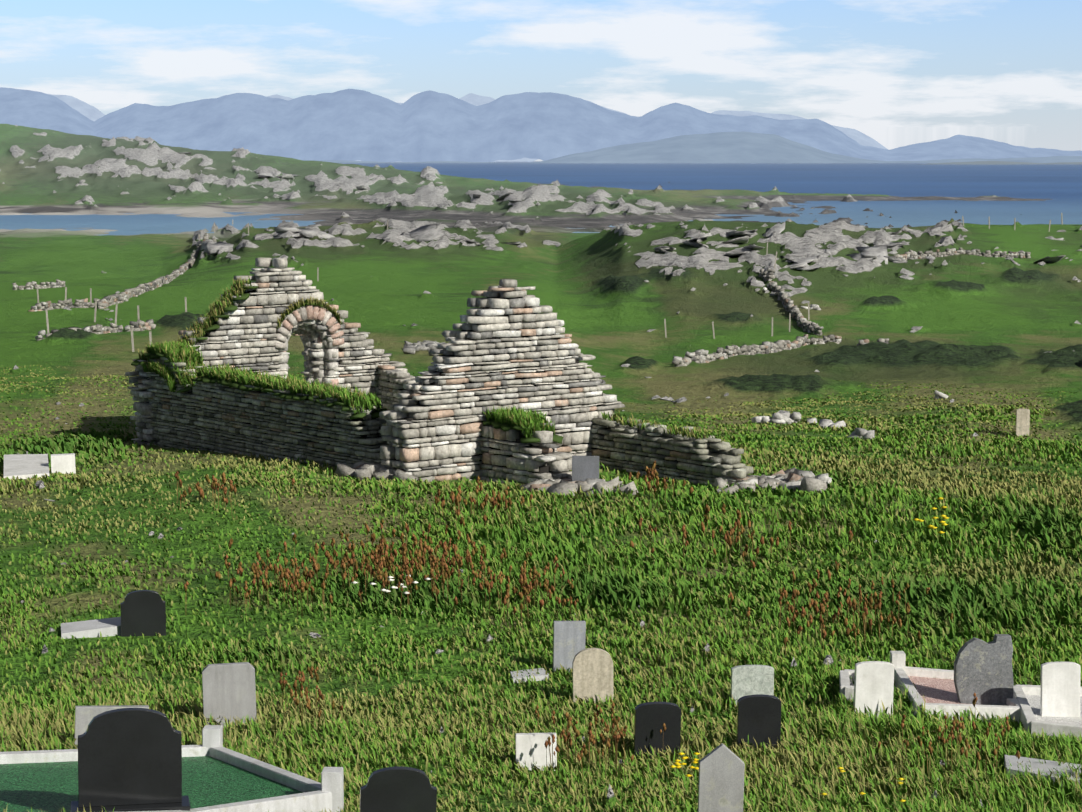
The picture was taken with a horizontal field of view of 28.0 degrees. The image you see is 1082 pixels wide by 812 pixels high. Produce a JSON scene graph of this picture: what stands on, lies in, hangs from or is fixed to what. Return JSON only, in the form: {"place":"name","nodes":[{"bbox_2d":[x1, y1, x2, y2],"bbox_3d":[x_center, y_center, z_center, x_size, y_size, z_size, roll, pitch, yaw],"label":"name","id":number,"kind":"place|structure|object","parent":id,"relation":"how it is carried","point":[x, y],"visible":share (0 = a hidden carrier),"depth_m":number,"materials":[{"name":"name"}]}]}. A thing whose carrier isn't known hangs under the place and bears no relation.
{"place":"outdoors","nodes":[
{"label":"outdoors","id":0,"kind":"place"},
{"bbox_2d":[0,124,1081,811],"bbox_3d":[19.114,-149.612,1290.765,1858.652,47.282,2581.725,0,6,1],"label":"grassy ground","id":1,"kind":"structure","parent":0,"point":[616,296],"depth_m":137.75,"materials":[{"name":"green plant"}]},
{"bbox_2d":[4,454,48,479],"bbox_3d":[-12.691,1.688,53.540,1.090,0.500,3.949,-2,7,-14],"label":"ledger slab","id":2,"kind":"structure","parent":1,"relation":"on","point":[23,466],"depth_m":53.31,"materials":[{"name":"white stone"}]},
{"bbox_2d":[51,453,75,473],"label":"headstone","id":3,"kind":"object","parent":1,"relation":"on","point":[63,463],"visible":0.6,"depth_m":53.06,"materials":[{"name":"stone"}]},
{"bbox_2d":[61,617,120,638],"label":"ledger slab","id":4,"kind":"structure","parent":1,"relation":"on","point":[94,628],"depth_m":32.58,"materials":[{"name":"grey stone"}]},
{"bbox_2d":[74,705,148,748],"bbox_3d":[-4.823,3.701,24.355,0.808,0.672,0.090,2,5,-13],"label":"grey headstone","id":5,"kind":"object","parent":1,"relation":"on","point":[84,715],"visible":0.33,"depth_m":24.23,"materials":[{"name":"stone"}]},
{"bbox_2d":[71,708,189,811],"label":"headstone","id":6,"kind":"object","parent":1,"relation":"on","point":[129,759],"visible":1,"depth_m":19.95,"materials":[{"name":"black stone"}]},
{"bbox_2d":[120,590,165,636],"bbox_3d":[-5.989,3.175,32.667,0.667,0.813,0.090,-2,7,-13],"label":"dark headstone","id":7,"kind":"object","parent":1,"relation":"on","point":[143,612],"visible":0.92,"depth_m":32.62,"materials":[{"name":"black stone"}]},
{"bbox_2d":[0,725,343,811],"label":"kerb","id":8,"kind":"structure","parent":1,"relation":"on","point":[327,792],"depth_m":22.19,"materials":[{"name":"stone"}]},
{"bbox_2d":[0,756,303,811],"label":"green chippings","id":9,"kind":"object","parent":8,"relation":"in","point":[207,781],"visible":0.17,"depth_m":22.08,"materials":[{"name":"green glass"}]},
{"bbox_2d":[202,662,256,727],"bbox_3d":[-3.798,3.591,26.459,0.636,0.915,0.090,-2,8,-9],"label":"headstone","id":10,"kind":"object","parent":1,"relation":"on","point":[229,689],"visible":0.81,"depth_m":26.40,"materials":[{"name":"grey stone"}]},
{"bbox_2d":[360,766,436,811],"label":"headstone","id":11,"kind":"object","parent":1,"relation":"on","point":[398,789],"visible":1,"depth_m":19.70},
{"bbox_2d":[125,257,831,495],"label":"ruined stone church","id":12,"kind":"structure","parent":1,"relation":"on","point":[509,344],"depth_m":53.72,"materials":[{"name":"stone"}]},
{"bbox_2d":[131,284,562,443],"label":"ruin wall sods","id":13,"kind":"structure","parent":12,"relation":"on","point":[494,424],"depth_m":56.20,"materials":[{"name":"green plant"}]},
{"bbox_2d":[138,275,721,443],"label":"grass on walls","id":14,"kind":"structure","parent":12,"relation":"on","point":[186,351],"depth_m":56.96,"materials":[{"name":"green plant"}]},
{"bbox_2d":[12,233,1030,366],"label":"dry stone walls","id":15,"kind":"structure","parent":1,"relation":"on","point":[704,356],"depth_m":137.88,"materials":[{"name":"grey stone"}]},
{"bbox_2d":[510,668,548,682],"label":"ledger slab","id":16,"kind":"structure","parent":1,"relation":"on","point":[541,676],"depth_m":30.88,"materials":[{"name":"grey stone"}]},
{"bbox_2d":[515,733,556,770],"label":"headstone","id":17,"kind":"object","parent":1,"relation":"on","point":[530,748],"visible":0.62,"depth_m":24.27,"materials":[{"name":"stone"}]},
{"bbox_2d":[0,360,1081,811],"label":"grass tufts","id":18,"kind":"object","parent":1,"relation":"on","point":[1040,616],"visible":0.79,"depth_m":35.40,"materials":[{"name":"green plant"}]},
{"bbox_2d":[37,213,1062,351],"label":"fence posts","id":19,"kind":"object","parent":1,"relation":"on","point":[132,338],"visible":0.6,"depth_m":129.75,"materials":[{"name":"grey wood"}]},
{"bbox_2d":[553,621,585,672],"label":"slate headstone","id":20,"kind":"object","parent":1,"relation":"on","point":[568,641],"visible":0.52,"depth_m":31.32,"materials":[{"name":"grey stone"}]},
{"bbox_2d":[572,456,598,480],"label":"leaning headstone","id":21,"kind":"object","parent":1,"relation":"on","point":[584,468],"visible":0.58,"depth_m":50.48,"materials":[{"name":"stone"}]},
{"bbox_2d":[177,468,1006,784],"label":"weed stalks","id":22,"kind":"object","parent":1,"relation":"on","point":[825,616],"visible":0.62,"depth_m":35.54,"materials":[{"name":"brown plant"}]},
{"bbox_2d":[572,648,613,702],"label":"headstone","id":23,"kind":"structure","parent":1,"relation":"on","point":[592,670],"depth_m":29.35,"materials":[{"name":"stone"}]},
{"bbox_2d":[174,460,1019,801],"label":"weed seed heads","id":24,"kind":"object","parent":1,"relation":"on","point":[376,558],"visible":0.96,"depth_m":36.08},
{"bbox_2d":[177,152,1081,269],"bbox_3d":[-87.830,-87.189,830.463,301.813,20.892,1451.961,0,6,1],"label":"rock outcrops","id":25,"kind":"object","parent":1,"relation":"on","point":[878,253],"visible":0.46,"depth_m":188.93,"materials":[{"name":"grey stone"}]},
{"bbox_2d":[634,702,680,760],"bbox_3d":[1.353,3.855,25.275,0.536,0.828,0.090,0,9,-5],"label":"headstone","id":26,"kind":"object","parent":1,"relation":"on","point":[651,719],"depth_m":25.21,"materials":[{"name":"black stone"}]},
{"bbox_2d":[402,287,948,439],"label":"loose rocks","id":27,"kind":"object","parent":1,"relation":"on","point":[777,417],"visible":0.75,"depth_m":70.80,"materials":[{"name":"stone"}]},
{"bbox_2d":[698,743,744,811],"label":"headstone","id":28,"kind":"object","parent":1,"relation":"on","point":[721,777],"visible":1,"depth_m":20.44,"materials":[{"name":"grey stone"}]},
{"bbox_2d":[731,665,773,704],"bbox_3d":[2.830,3.814,29.084,0.570,0.690,0.090,0,7,-5],"label":"headstone","id":29,"kind":"object","parent":1,"relation":"on","point":[746,680],"visible":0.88,"depth_m":29.02,"materials":[{"name":"grey stone"}]},
{"bbox_2d":[736,694,780,750],"bbox_3d":[2.588,3.836,25.808,0.518,0.815,0.090,0,9,-5],"label":"headstone","id":30,"kind":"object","parent":1,"relation":"on","point":[759,718],"depth_m":25.75,"materials":[{"name":"black stone"}]},
{"bbox_2d":[839,669,854,704],"bbox_3d":[4.294,4.085,29.973,0.357,0.694,1.287,1,6,6],"label":"grave marker","id":31,"kind":"object","parent":1,"relation":"on","point":[846,689],"visible":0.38,"depth_m":29.60,"materials":[{"name":"grey stone"}]},
{"bbox_2d":[853,661,893,718],"bbox_3d":[4.373,3.793,28.526,0.506,0.879,0.090,0,7,-4],"label":"white headstone","id":32,"kind":"object","parent":1,"relation":"on","point":[873,684],"visible":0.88,"depth_m":28.47,"materials":[{"name":"stone"}]},
{"bbox_2d":[908,676,976,704],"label":"grave gravel","id":33,"kind":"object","parent":1,"relation":"on","point":[935,690],"visible":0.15,"depth_m":30.09,"materials":[{"name":"gravel"}]},
{"bbox_2d":[890,651,1020,722],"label":"grave kerb","id":34,"kind":"structure","parent":1,"relation":"on","point":[902,672],"depth_m":28.91,"materials":[{"name":"grey stone"}]},
{"bbox_2d":[954,634,1013,705],"bbox_3d":[5.979,3.726,29.261,0.997,1.268,0.300,-3,3,-1],"label":"headstone","id":35,"kind":"object","parent":1,"relation":"on","point":[983,670],"visible":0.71,"depth_m":29.17,"materials":[{"name":"stone"}]},
{"bbox_2d":[1016,409,1029,435],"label":"headstone","id":36,"kind":"object","parent":1,"relation":"on","point":[1022,421],"visible":0.79,"depth_m":64.71,"materials":[{"name":"beige stone"}]},
{"bbox_2d":[1004,755,1080,786],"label":"ledger slab","id":37,"kind":"structure","parent":1,"relation":"on","point":[1035,764],"depth_m":24.56,"materials":[{"name":"grey stone"}]},
{"bbox_2d":[1013,685,1081,739],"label":"white kerb","id":38,"kind":"object","parent":1,"relation":"on","point":[1030,721],"visible":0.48,"depth_m":27.68,"materials":[{"name":"white stone"}]},
{"bbox_2d":[1025,694,1081,724],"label":"white chippings","id":39,"kind":"object","parent":1,"relation":"on","point":[1034,701],"visible":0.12,"depth_m":28.65,"materials":[{"name":"gravel"}]},
{"bbox_2d":[1041,662,1081,718],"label":"white headstone","id":40,"kind":"object","parent":1,"relation":"on","point":[1060,689],"visible":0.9,"depth_m":28.52,"materials":[{"name":"stone"}]},
{"bbox_2d":[0,87,1081,161],"bbox_3d":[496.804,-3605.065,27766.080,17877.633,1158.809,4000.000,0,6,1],"label":"mountains","id":41,"kind":"structure","parent":0,"point":[363,125],"depth_m":27905.96,"materials":[{"name":"blue stone"}]},
{"bbox_2d":[0,161,1081,235],"bbox_3d":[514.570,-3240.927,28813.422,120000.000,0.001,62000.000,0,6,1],"label":"sea water","id":42,"kind":"structure","parent":0,"point":[1060,185],"depth_m":1212.13,"materials":[{"name":"blue liquid"}]},
{"bbox_2d":[0,0,1081,160],"label":"sky","id":43,"kind":"structure","parent":0,"point":[897,73],"materials":[{"name":"blue"}]},
{"bbox_2d":[303,131,1081,162],"bbox_3d":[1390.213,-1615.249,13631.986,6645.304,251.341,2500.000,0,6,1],"label":"mountains","id":44,"kind":"structure","parent":0,"point":[735,147],"depth_m":13760.32,"materials":[{"name":"blue stone"}]},
{"bbox_2d":[929,161,1081,164],"bbox_3d":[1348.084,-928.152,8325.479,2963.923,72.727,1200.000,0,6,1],"label":"headland","id":45,"kind":"structure","parent":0,"point":[992,163],"depth_m":8746.65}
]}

